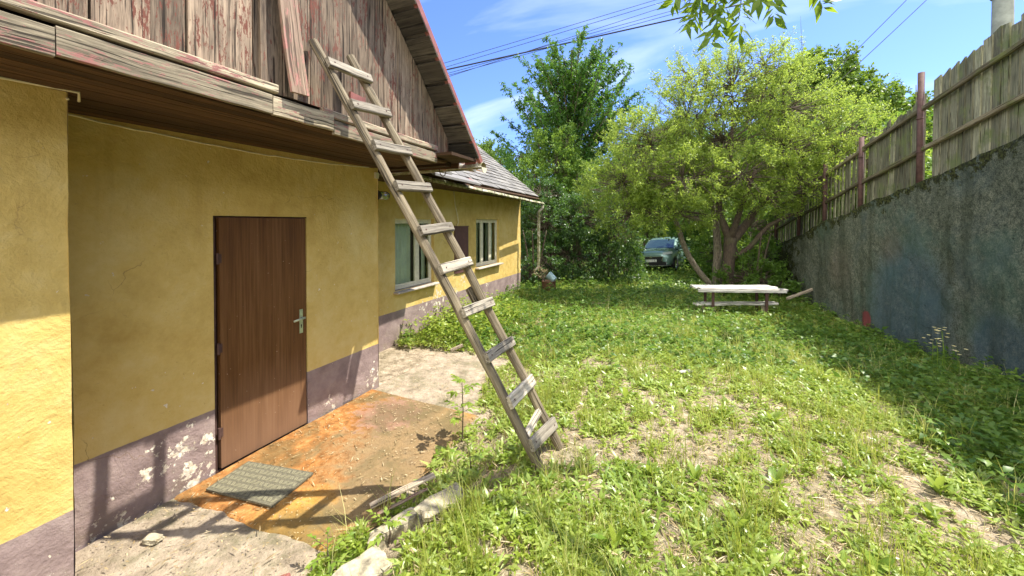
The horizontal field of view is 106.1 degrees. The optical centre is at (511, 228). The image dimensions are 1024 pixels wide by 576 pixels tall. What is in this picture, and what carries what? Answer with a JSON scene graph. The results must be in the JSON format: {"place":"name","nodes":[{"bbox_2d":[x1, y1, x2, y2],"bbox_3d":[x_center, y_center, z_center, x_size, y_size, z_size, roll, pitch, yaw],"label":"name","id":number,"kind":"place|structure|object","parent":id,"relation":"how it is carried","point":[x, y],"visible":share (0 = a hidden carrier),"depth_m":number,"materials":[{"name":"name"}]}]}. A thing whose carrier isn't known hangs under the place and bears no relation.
{"place":"outdoors","nodes":[
{"label":"outdoors","id":0,"kind":"place"},
{"bbox_2d":[75,349,539,575],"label":"path","id":1,"kind":"structure","parent":0,"point":[230,557],"depth_m":2.43,"materials":[{"name":"concrete"}]},
{"bbox_2d":[142,533,164,545],"bbox_3d":[-2.241,1.939,2.404,0.114,0.035,0.066,0,1,7],"label":"plaster lump","id":2,"kind":"object","parent":1,"relation":"on","point":[151,539],"visible":1,"depth_m":2.39,"materials":[{"name":"paint"}]},
{"bbox_2d":[174,389,478,551],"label":"slab","id":3,"kind":"structure","parent":1,"relation":"on","point":[329,488],"depth_m":3.18,"materials":[{"name":"orange paint"}]},
{"bbox_2d":[206,461,313,507],"bbox_3d":[-1.907,1.917,2.924,0.624,0.017,0.374,0,1,16],"label":"door mat","id":4,"kind":"object","parent":3,"relation":"on","point":[269,486],"depth_m":2.89,"materials":[{"name":"rubber"}]},
{"bbox_2d":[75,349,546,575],"bbox_3d":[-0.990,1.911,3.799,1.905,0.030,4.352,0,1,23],"label":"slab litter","id":5,"kind":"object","parent":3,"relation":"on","point":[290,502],"visible":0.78,"depth_m":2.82,"materials":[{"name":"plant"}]},
{"bbox_2d":[369,472,435,508],"bbox_3d":[-0.782,1.886,2.778,0.473,0.061,0.053,-1,1,-35],"label":"rotten board","id":6,"kind":"object","parent":3,"relation":"on","point":[397,492],"visible":0.93,"depth_m":2.77,"materials":[{"name":"grey wood"}]},
{"bbox_2d":[304,526,354,569],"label":"leafy sapling","id":7,"kind":"object","parent":1,"relation":"on","point":[312,563],"visible":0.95,"depth_m":2.24,"materials":[{"name":"green plant"}]},
{"bbox_2d":[451,344,462,351],"bbox_3d":[-0.861,1.861,6.011,0.204,0.100,0.055,0,1,-15],"label":"wood chunk","id":8,"kind":"object","parent":1,"relation":"on","point":[457,347],"visible":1,"depth_m":5.99,"materials":[{"name":"brown wood"}]},
{"bbox_2d":[445,0,654,62],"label":"power line","id":9,"kind":"object","parent":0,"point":[550,31],"visible":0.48,"depth_m":25.82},
{"bbox_2d":[447,2,661,66],"bbox_3d":[3.044,-13.116,25.829,43.199,12.910,0.033,0,1,0],"label":"power line","id":10,"kind":"object","parent":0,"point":[554,34],"visible":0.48,"depth_m":25.82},
{"bbox_2d":[449,0,683,76],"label":"power line","id":11,"kind":"object","parent":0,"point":[560,40],"visible":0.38,"depth_m":25.82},
{"bbox_2d":[450,1,705,72],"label":"power line","id":12,"kind":"object","parent":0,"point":[573,38],"visible":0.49,"depth_m":25.82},
{"bbox_2d":[450,2,714,74],"bbox_3d":[3.046,-12.324,25.839,43.216,11.754,0.033,0,1,0],"label":"power line","id":13,"kind":"object","parent":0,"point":[586,37],"visible":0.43,"depth_m":25.82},
{"bbox_2d":[447,3,743,69],"bbox_3d":[3.047,-12.350,25.836,43.228,9.618,0.090,0,1,0],"label":"power line","id":14,"kind":"object","parent":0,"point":[575,40],"visible":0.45,"depth_m":25.81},
{"bbox_2d":[218,221,1023,575],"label":"ground","id":15,"kind":"structure","parent":0,"point":[396,361],"depth_m":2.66,"materials":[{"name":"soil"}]},
{"bbox_2d":[0,0,543,575],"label":"yellow house","id":16,"kind":"structure","parent":15,"relation":"on","point":[212,258],"depth_m":2.69,"materials":[{"name":"paint"}]},
{"bbox_2d":[216,218,306,467],"bbox_3d":[-2.186,0.918,3.426,0.101,2.020,0.804,0,1,23],"label":"door","id":17,"kind":"structure","parent":16,"relation":"in","point":[261,267],"depth_m":3.37,"materials":[{"name":"brown wood"}]},
{"bbox_2d":[393,218,439,294],"bbox_3d":[-1.941,0.433,7.050,0.680,2.020,2.130,0,1,23],"label":"window frame","id":18,"kind":"structure","parent":16,"relation":"in","point":[412,267],"depth_m":7.04,"materials":[{"name":"beige paint"}]},
{"bbox_2d":[454,226,468,273],"bbox_3d":[-1.100,0.453,8.393,0.040,1.015,0.580,0,1,23],"label":"meter cupboard door","id":19,"kind":"structure","parent":16,"relation":"in","point":[461,232],"depth_m":8.40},
{"bbox_2d":[475,219,503,269],"bbox_3d":[-0.800,0.338,9.704,0.680,1.940,2.270,0,1,23],"label":"window frame","id":20,"kind":"structure","parent":16,"relation":"in","point":[483,226],"depth_m":9.84,"materials":[{"name":"beige paint"}]},
{"bbox_2d":[332,545,391,575],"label":"edge stone","id":21,"kind":"object","parent":15,"relation":"on","point":[372,558],"visible":0.84,"depth_m":2.09,"materials":[{"name":"beige stone"}]},
{"bbox_2d":[366,506,415,548],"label":"leafy sapling","id":22,"kind":"object","parent":15,"relation":"on","point":[389,524],"visible":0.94,"depth_m":2.35,"materials":[{"name":"green plant"}]},
{"bbox_2d":[366,507,421,550],"bbox_3d":[-0.745,1.917,2.450,0.388,0.124,0.117,-1,1,-45],"label":"long stone","id":23,"kind":"object","parent":15,"relation":"on","point":[410,522],"visible":0.59,"depth_m":2.41,"materials":[{"name":"grey stone"}]},
{"bbox_2d":[377,487,427,514],"bbox_3d":[-0.741,1.862,2.629,0.351,0.042,0.030,-1,1,-36],"label":"wood splinter","id":24,"kind":"object","parent":15,"relation":"on","point":[411,496],"visible":0.89,"depth_m":2.63,"materials":[{"name":"wood"}]},
{"bbox_2d":[308,38,563,472],"bbox_3d":[-0.488,0.212,2.783,1.778,3.027,0.397,0,1,-1],"label":"ladder","id":25,"kind":"object","parent":15,"relation":"on","point":[546,430],"visible":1,"depth_m":2.68,"materials":[{"name":"grey wood"}]},
{"bbox_2d":[414,482,464,521],"bbox_3d":[-0.470,1.801,2.533,0.329,0.085,0.166,-1,1,-35],"label":"flat stone","id":26,"kind":"object","parent":15,"relation":"on","point":[423,507],"visible":0.69,"depth_m":2.50,"materials":[{"name":"grey stone"}]},
{"bbox_2d":[401,290,523,344],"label":"wall weeds","id":27,"kind":"object","parent":15,"relation":"on","point":[439,329],"depth_m":6.84,"materials":[{"name":"green plant"}]},
{"bbox_2d":[443,374,482,441],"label":"leafy sapling","id":28,"kind":"object","parent":15,"relation":"on","point":[453,420],"visible":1,"depth_m":3.51,"materials":[{"name":"green plant"}]},
{"bbox_2d":[449,436,489,478],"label":"leafy sapling","id":29,"kind":"object","parent":15,"relation":"on","point":[476,457],"visible":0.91,"depth_m":2.96,"materials":[{"name":"green plant"}]},
{"bbox_2d":[474,136,513,170],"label":"background tree","id":30,"kind":"object","parent":15,"relation":"on","point":[487,146],"visible":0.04,"depth_m":29.88,"materials":[{"name":"green plant"}]},
{"bbox_2d":[503,151,562,257],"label":"background tree","id":31,"kind":"object","parent":15,"relation":"on","point":[515,166],"visible":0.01,"depth_m":25.25,"materials":[{"name":"green plant"}]},
{"bbox_2d":[520,231,565,285],"bbox_3d":[0.863,1.068,12.426,1.875,2.021,1.222,0,1,-12],"label":"shrub","id":32,"kind":"object","parent":15,"relation":"on","point":[533,263],"visible":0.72,"depth_m":12.28,"materials":[{"name":"green plant"}]},
{"bbox_2d":[542,280,555,290],"bbox_3d":[1.076,1.703,11.262,0.424,0.350,0.424,0,1,23],"label":"rusty drum","id":33,"kind":"object","parent":15,"relation":"on","point":[545,283],"visible":0.56,"depth_m":11.10,"materials":[{"name":"metal"}]},
{"bbox_2d":[531,267,547,281],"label":"dry plant","id":34,"kind":"object","parent":33,"relation":"on","point":[544,276],"visible":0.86,"depth_m":11.26,"materials":[{"name":"brown plant"}]},
{"bbox_2d":[546,272,556,281],"bbox_3d":[1.148,1.411,11.223,0.322,0.314,0.248,0,1,23],"label":"bucket","id":35,"kind":"object","parent":33,"relation":"on","point":[550,276],"visible":0.99,"depth_m":11.13,"materials":[{"name":"blue metal"}]},
{"bbox_2d":[509,119,623,255],"bbox_3d":[1.767,-1.068,15.014,5.055,6.265,2.622,0,1,4],"label":"shrub","id":36,"kind":"object","parent":15,"relation":"on","point":[569,167],"visible":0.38,"depth_m":14.79,"materials":[{"name":"green plant"}]},
{"bbox_2d":[520,170,614,283],"bbox_3d":[1.710,0.050,13.441,3.716,4.282,2.343,0,1,23],"label":"shrub","id":37,"kind":"object","parent":15,"relation":"on","point":[562,234],"visible":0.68,"depth_m":13.09,"materials":[{"name":"green plant"}]},
{"bbox_2d":[489,23,652,268],"bbox_3d":[2.373,-3.080,16.938,7.401,10.531,5.970,0,1,23],"label":"cherry tree","id":38,"kind":"object","parent":15,"relation":"on","point":[579,88],"visible":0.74,"depth_m":16.16,"materials":[{"name":"green plant"}]},
{"bbox_2d":[547,157,608,255],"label":"background tree","id":39,"kind":"object","parent":15,"relation":"on","point":[589,204],"depth_m":25.38,"materials":[{"name":"green plant"}]},
{"bbox_2d":[566,186,649,283],"bbox_3d":[3.223,0.367,13.427,3.055,3.715,2.488,0,1,23],"label":"shrub","id":40,"kind":"object","parent":15,"relation":"on","point":[614,258],"visible":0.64,"depth_m":12.94,"materials":[{"name":"green plant"}]},
{"bbox_2d":[586,520,629,562],"bbox_3d":[0.525,1.620,2.037,0.262,0.192,0.259,-1,1,-38],"label":"dock plant","id":41,"kind":"object","parent":15,"relation":"on","point":[613,534],"visible":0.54,"depth_m":2.02,"materials":[{"name":"green plant"}]},
{"bbox_2d":[615,387,633,398],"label":"dock plant","id":42,"kind":"object","parent":15,"relation":"on","point":[624,391],"visible":0.75,"depth_m":3.78,"materials":[{"name":"green plant"}]},
{"bbox_2d":[594,164,660,269],"bbox_3d":[5.607,-0.367,18.690,3.780,5.482,2.853,0,1,-16],"label":"shrub","id":43,"kind":"object","parent":15,"relation":"on","point":[631,226],"visible":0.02,"depth_m":18.20,"materials":[{"name":"green plant"}]},
{"bbox_2d":[606,130,678,246],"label":"background tree","id":44,"kind":"object","parent":15,"relation":"on","point":[647,234],"visible":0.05,"depth_m":24.94,"materials":[{"name":"green plant"}]},
{"bbox_2d":[640,460,660,475],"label":"dock plant","id":45,"kind":"object","parent":15,"relation":"on","point":[654,470],"visible":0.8,"depth_m":2.62,"materials":[{"name":"green plant"}]},
{"bbox_2d":[572,102,743,292],"bbox_3d":[4.045,-0.670,10.635,4.702,5.684,2.893,0,1,-17],"label":"leaning tree","id":46,"kind":"object","parent":15,"relation":"on","point":[717,252],"visible":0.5,"depth_m":10.41,"materials":[{"name":"green plant"}]},
{"bbox_2d":[636,237,690,271],"bbox_3d":[7.904,1.282,19.886,2.140,1.682,4.337,-5,-3,39],"label":"parked car","id":47,"kind":"object","parent":15,"relation":"on","point":[661,252],"visible":0.73,"depth_m":18.47,"materials":[{"name":"teal paint"}]},
{"bbox_2d":[306,267,1023,575],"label":"weeds","id":48,"kind":"object","parent":15,"relation":"on","point":[1018,570],"visible":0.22,"depth_m":2.62,"materials":[{"name":"green plant"}]},
{"bbox_2d":[633,118,706,240],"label":"background tree","id":49,"kind":"object","parent":15,"relation":"on","point":[671,139],"visible":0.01,"depth_m":27.97,"materials":[{"name":"green plant"}]},
{"bbox_2d":[318,271,1023,575],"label":"grass","id":50,"kind":"structure","parent":15,"relation":"on","point":[728,457],"depth_m":2.78,"materials":[{"name":"green plant"}]},
{"bbox_2d":[681,386,694,398],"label":"dock plant","id":51,"kind":"object","parent":15,"relation":"on","point":[688,387],"visible":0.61,"depth_m":3.84,"materials":[{"name":"green plant"}]},
{"bbox_2d":[686,459,705,486],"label":"dock plant","id":52,"kind":"object","parent":15,"relation":"on","point":[695,471],"visible":0.81,"depth_m":2.60,"materials":[{"name":"green plant"}]},
{"bbox_2d":[658,163,743,272],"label":"background tree","id":53,"kind":"object","parent":15,"relation":"on","point":[672,231],"visible":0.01,"depth_m":17.61,"materials":[{"name":"green plant"}]},
{"bbox_2d":[400,263,1023,521],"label":"shade weeds","id":54,"kind":"object","parent":15,"relation":"on","point":[989,429],"visible":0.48,"depth_m":5.62,"materials":[{"name":"green plant"}]},
{"bbox_2d":[666,124,770,259],"bbox_3d":[11.921,-1.872,21.857,6.226,8.491,4.679,0,1,23],"label":"background tree","id":55,"kind":"object","parent":15,"relation":"on","point":[713,162],"visible":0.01,"depth_m":21.66,"materials":[{"name":"green plant"}]},
{"bbox_2d":[676,185,795,281],"bbox_3d":[7.720,0.253,13.745,3.626,4.270,3.421,0,1,23],"label":"shrub","id":56,"kind":"object","parent":15,"relation":"on","point":[752,230],"visible":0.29,"depth_m":13.41,"materials":[{"name":"green plant"}]},
{"bbox_2d":[718,497,754,538],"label":"dock plant","id":57,"kind":"object","parent":15,"relation":"on","point":[743,521],"visible":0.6,"depth_m":2.14,"materials":[{"name":"green plant"}]},
{"bbox_2d":[690,285,787,315],"bbox_3d":[4.908,1.602,8.408,1.884,0.676,0.526,0,1,1],"label":"plank table","id":58,"kind":"object","parent":15,"relation":"on","point":[755,289],"visible":0.95,"depth_m":8.31,"materials":[{"name":"grey wood"}]},
{"bbox_2d":[657,0,839,51],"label":"overhanging branch","id":59,"kind":"object","parent":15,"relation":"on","point":[728,28],"visible":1,"depth_m":2.92,"materials":[{"name":"green plant"}]},
{"bbox_2d":[572,16,932,295],"bbox_3d":[6.010,-1.572,10.642,8.719,7.629,4.530,0,1,2],"label":"fruit tree","id":60,"kind":"object","parent":15,"relation":"on","point":[785,149],"visible":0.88,"depth_m":9.88,"materials":[{"name":"green plant"}]},
{"bbox_2d":[710,231,803,301],"bbox_3d":[6.686,1.129,10.673,2.248,2.167,2.501,0,1,23],"label":"shrub","id":61,"kind":"object","parent":15,"relation":"on","point":[758,273],"visible":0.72,"depth_m":10.29,"materials":[{"name":"green plant"}]},
{"bbox_2d":[756,411,787,422],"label":"dock plant","id":62,"kind":"object","parent":15,"relation":"on","point":[778,415],"visible":0.66,"depth_m":3.31,"materials":[{"name":"green plant"}]},
{"bbox_2d":[753,465,790,486],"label":"dock plant","id":63,"kind":"object","parent":15,"relation":"on","point":[777,475],"visible":0.69,"depth_m":2.54,"materials":[{"name":"green plant"}]},
{"bbox_2d":[786,288,812,299],"bbox_3d":[6.782,1.522,9.024,0.831,0.252,0.065,0,1,-14],"label":"old log","id":64,"kind":"object","parent":15,"relation":"on","point":[799,294],"visible":0.92,"depth_m":8.98,"materials":[{"name":"brown wood"}]},
{"bbox_2d":[793,367,833,379],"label":"dock plant","id":65,"kind":"object","parent":15,"relation":"on","point":[828,370],"visible":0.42,"depth_m":4.37,"materials":[{"name":"green plant"}]},
{"bbox_2d":[728,40,933,166],"bbox_3d":[20.246,-6.407,23.376,13.030,10.223,6.075,0,1,4],"label":"broad far tree","id":66,"kind":"object","parent":15,"relation":"on","point":[854,77],"visible":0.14,"depth_m":22.13,"materials":[{"name":"green plant"}]},
{"bbox_2d":[836,455,863,474],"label":"dock plant","id":67,"kind":"object","parent":15,"relation":"on","point":[844,461],"visible":0.59,"depth_m":2.64,"materials":[{"name":"green plant"}]},
{"bbox_2d":[861,548,895,574],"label":"dock plant","id":68,"kind":"object","parent":15,"relation":"on","point":[884,560],"visible":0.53,"depth_m":1.89,"materials":[{"name":"green plant"}]},
{"bbox_2d":[738,134,1023,385],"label":"retaining wall","id":69,"kind":"structure","parent":15,"relation":"on","point":[918,261],"depth_m":5.45,"materials":[{"name":"concrete"}]},
{"bbox_2d":[879,395,899,407],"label":"dock plant","id":70,"kind":"object","parent":15,"relation":"on","point":[891,400],"visible":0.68,"depth_m":3.68,"materials":[{"name":"green plant"}]},
{"bbox_2d":[908,502,948,520],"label":"dock plant","id":71,"kind":"object","parent":15,"relation":"on","point":[928,512],"visible":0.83,"depth_m":2.25,"materials":[{"name":"green plant"}]},
{"bbox_2d":[926,334,941,363],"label":"yellow flower","id":72,"kind":"object","parent":15,"relation":"on","point":[937,347],"visible":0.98,"depth_m":4.57,"materials":[{"name":"green plant"}]},
{"bbox_2d":[936,328,945,368],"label":"yellow flower","id":73,"kind":"object","parent":15,"relation":"on","point":[943,343],"visible":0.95,"depth_m":4.67,"materials":[{"name":"green plant"}]},
{"bbox_2d":[934,327,949,372],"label":"yellow flower","id":74,"kind":"object","parent":15,"relation":"on","point":[943,347],"visible":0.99,"depth_m":4.45,"materials":[{"name":"green plant"}]},
{"bbox_2d":[920,474,967,498],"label":"dock plant","id":75,"kind":"object","parent":15,"relation":"on","point":[937,482],"visible":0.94,"depth_m":2.43,"materials":[{"name":"green plant"}]},
{"bbox_2d":[1001,446,1023,460],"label":"dock plant","id":76,"kind":"object","parent":15,"relation":"on","point":[1015,453],"visible":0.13,"depth_m":2.75,"materials":[{"name":"green plant"}]},
{"bbox_2d":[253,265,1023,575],"bbox_3d":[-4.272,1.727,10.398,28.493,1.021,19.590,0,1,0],"label":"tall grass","id":77,"kind":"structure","parent":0,"point":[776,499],"depth_m":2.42,"materials":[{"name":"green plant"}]},
{"bbox_2d":[420,0,1023,181],"label":"sky","id":78,"kind":"structure","parent":0,"point":[939,34],"materials":[{"name":"blue"}]},
{"bbox_2d":[794,0,905,110],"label":"power line","id":79,"kind":"object","parent":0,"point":[860,46],"visible":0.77,"depth_m":17.88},
{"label":"upper terrace","id":80,"kind":"structure","parent":0,"visible":0},
{"bbox_2d":[730,128,832,238],"bbox_3d":[10.577,-1.098,15.532,4.726,5.785,3.633,0,1,23],"label":"background tree","id":81,"kind":"object","parent":80,"relation":"on","point":[773,183],"visible":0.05,"depth_m":15.08,"materials":[{"name":"green plant"}]},
{"bbox_2d":[777,98,932,233],"bbox_3d":[10.162,-1.468,11.467,3.620,4.879,3.184,0,1,-15],"label":"background tree","id":82,"kind":"object","parent":80,"relation":"on","point":[884,124],"visible":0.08,"depth_m":11.07,"materials":[{"name":"green plant"}]},
{"bbox_2d":[800,119,931,193],"bbox_3d":[15.459,-1.336,16.781,5.907,7.540,4.260,0,1,23],"label":"background tree","id":83,"kind":"object","parent":80,"relation":"on","point":[927,169],"depth_m":15.03,"materials":[{"name":"green plant"}]},
{"bbox_2d":[810,0,925,107],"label":"power line","id":84,"kind":"object","parent":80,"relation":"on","point":[876,46],"visible":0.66,"depth_m":17.88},
{"bbox_2d":[741,13,1023,249],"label":"board fence","id":85,"kind":"object","parent":80,"relation":"on","point":[977,102],"visible":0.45,"depth_m":5.89,"materials":[{"name":"grey wood"}]},
{"bbox_2d":[880,85,932,137],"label":"slim sapling tree","id":86,"kind":"object","parent":80,"relation":"on","point":[911,105],"visible":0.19,"depth_m":9.78,"materials":[{"name":"green plant"}]},
{"bbox_2d":[990,0,1014,34],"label":"utility pole","id":87,"kind":"object","parent":80,"relation":"on","point":[1002,12],"visible":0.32,"depth_m":6.81,"materials":[{"name":"concrete"}]}
]}

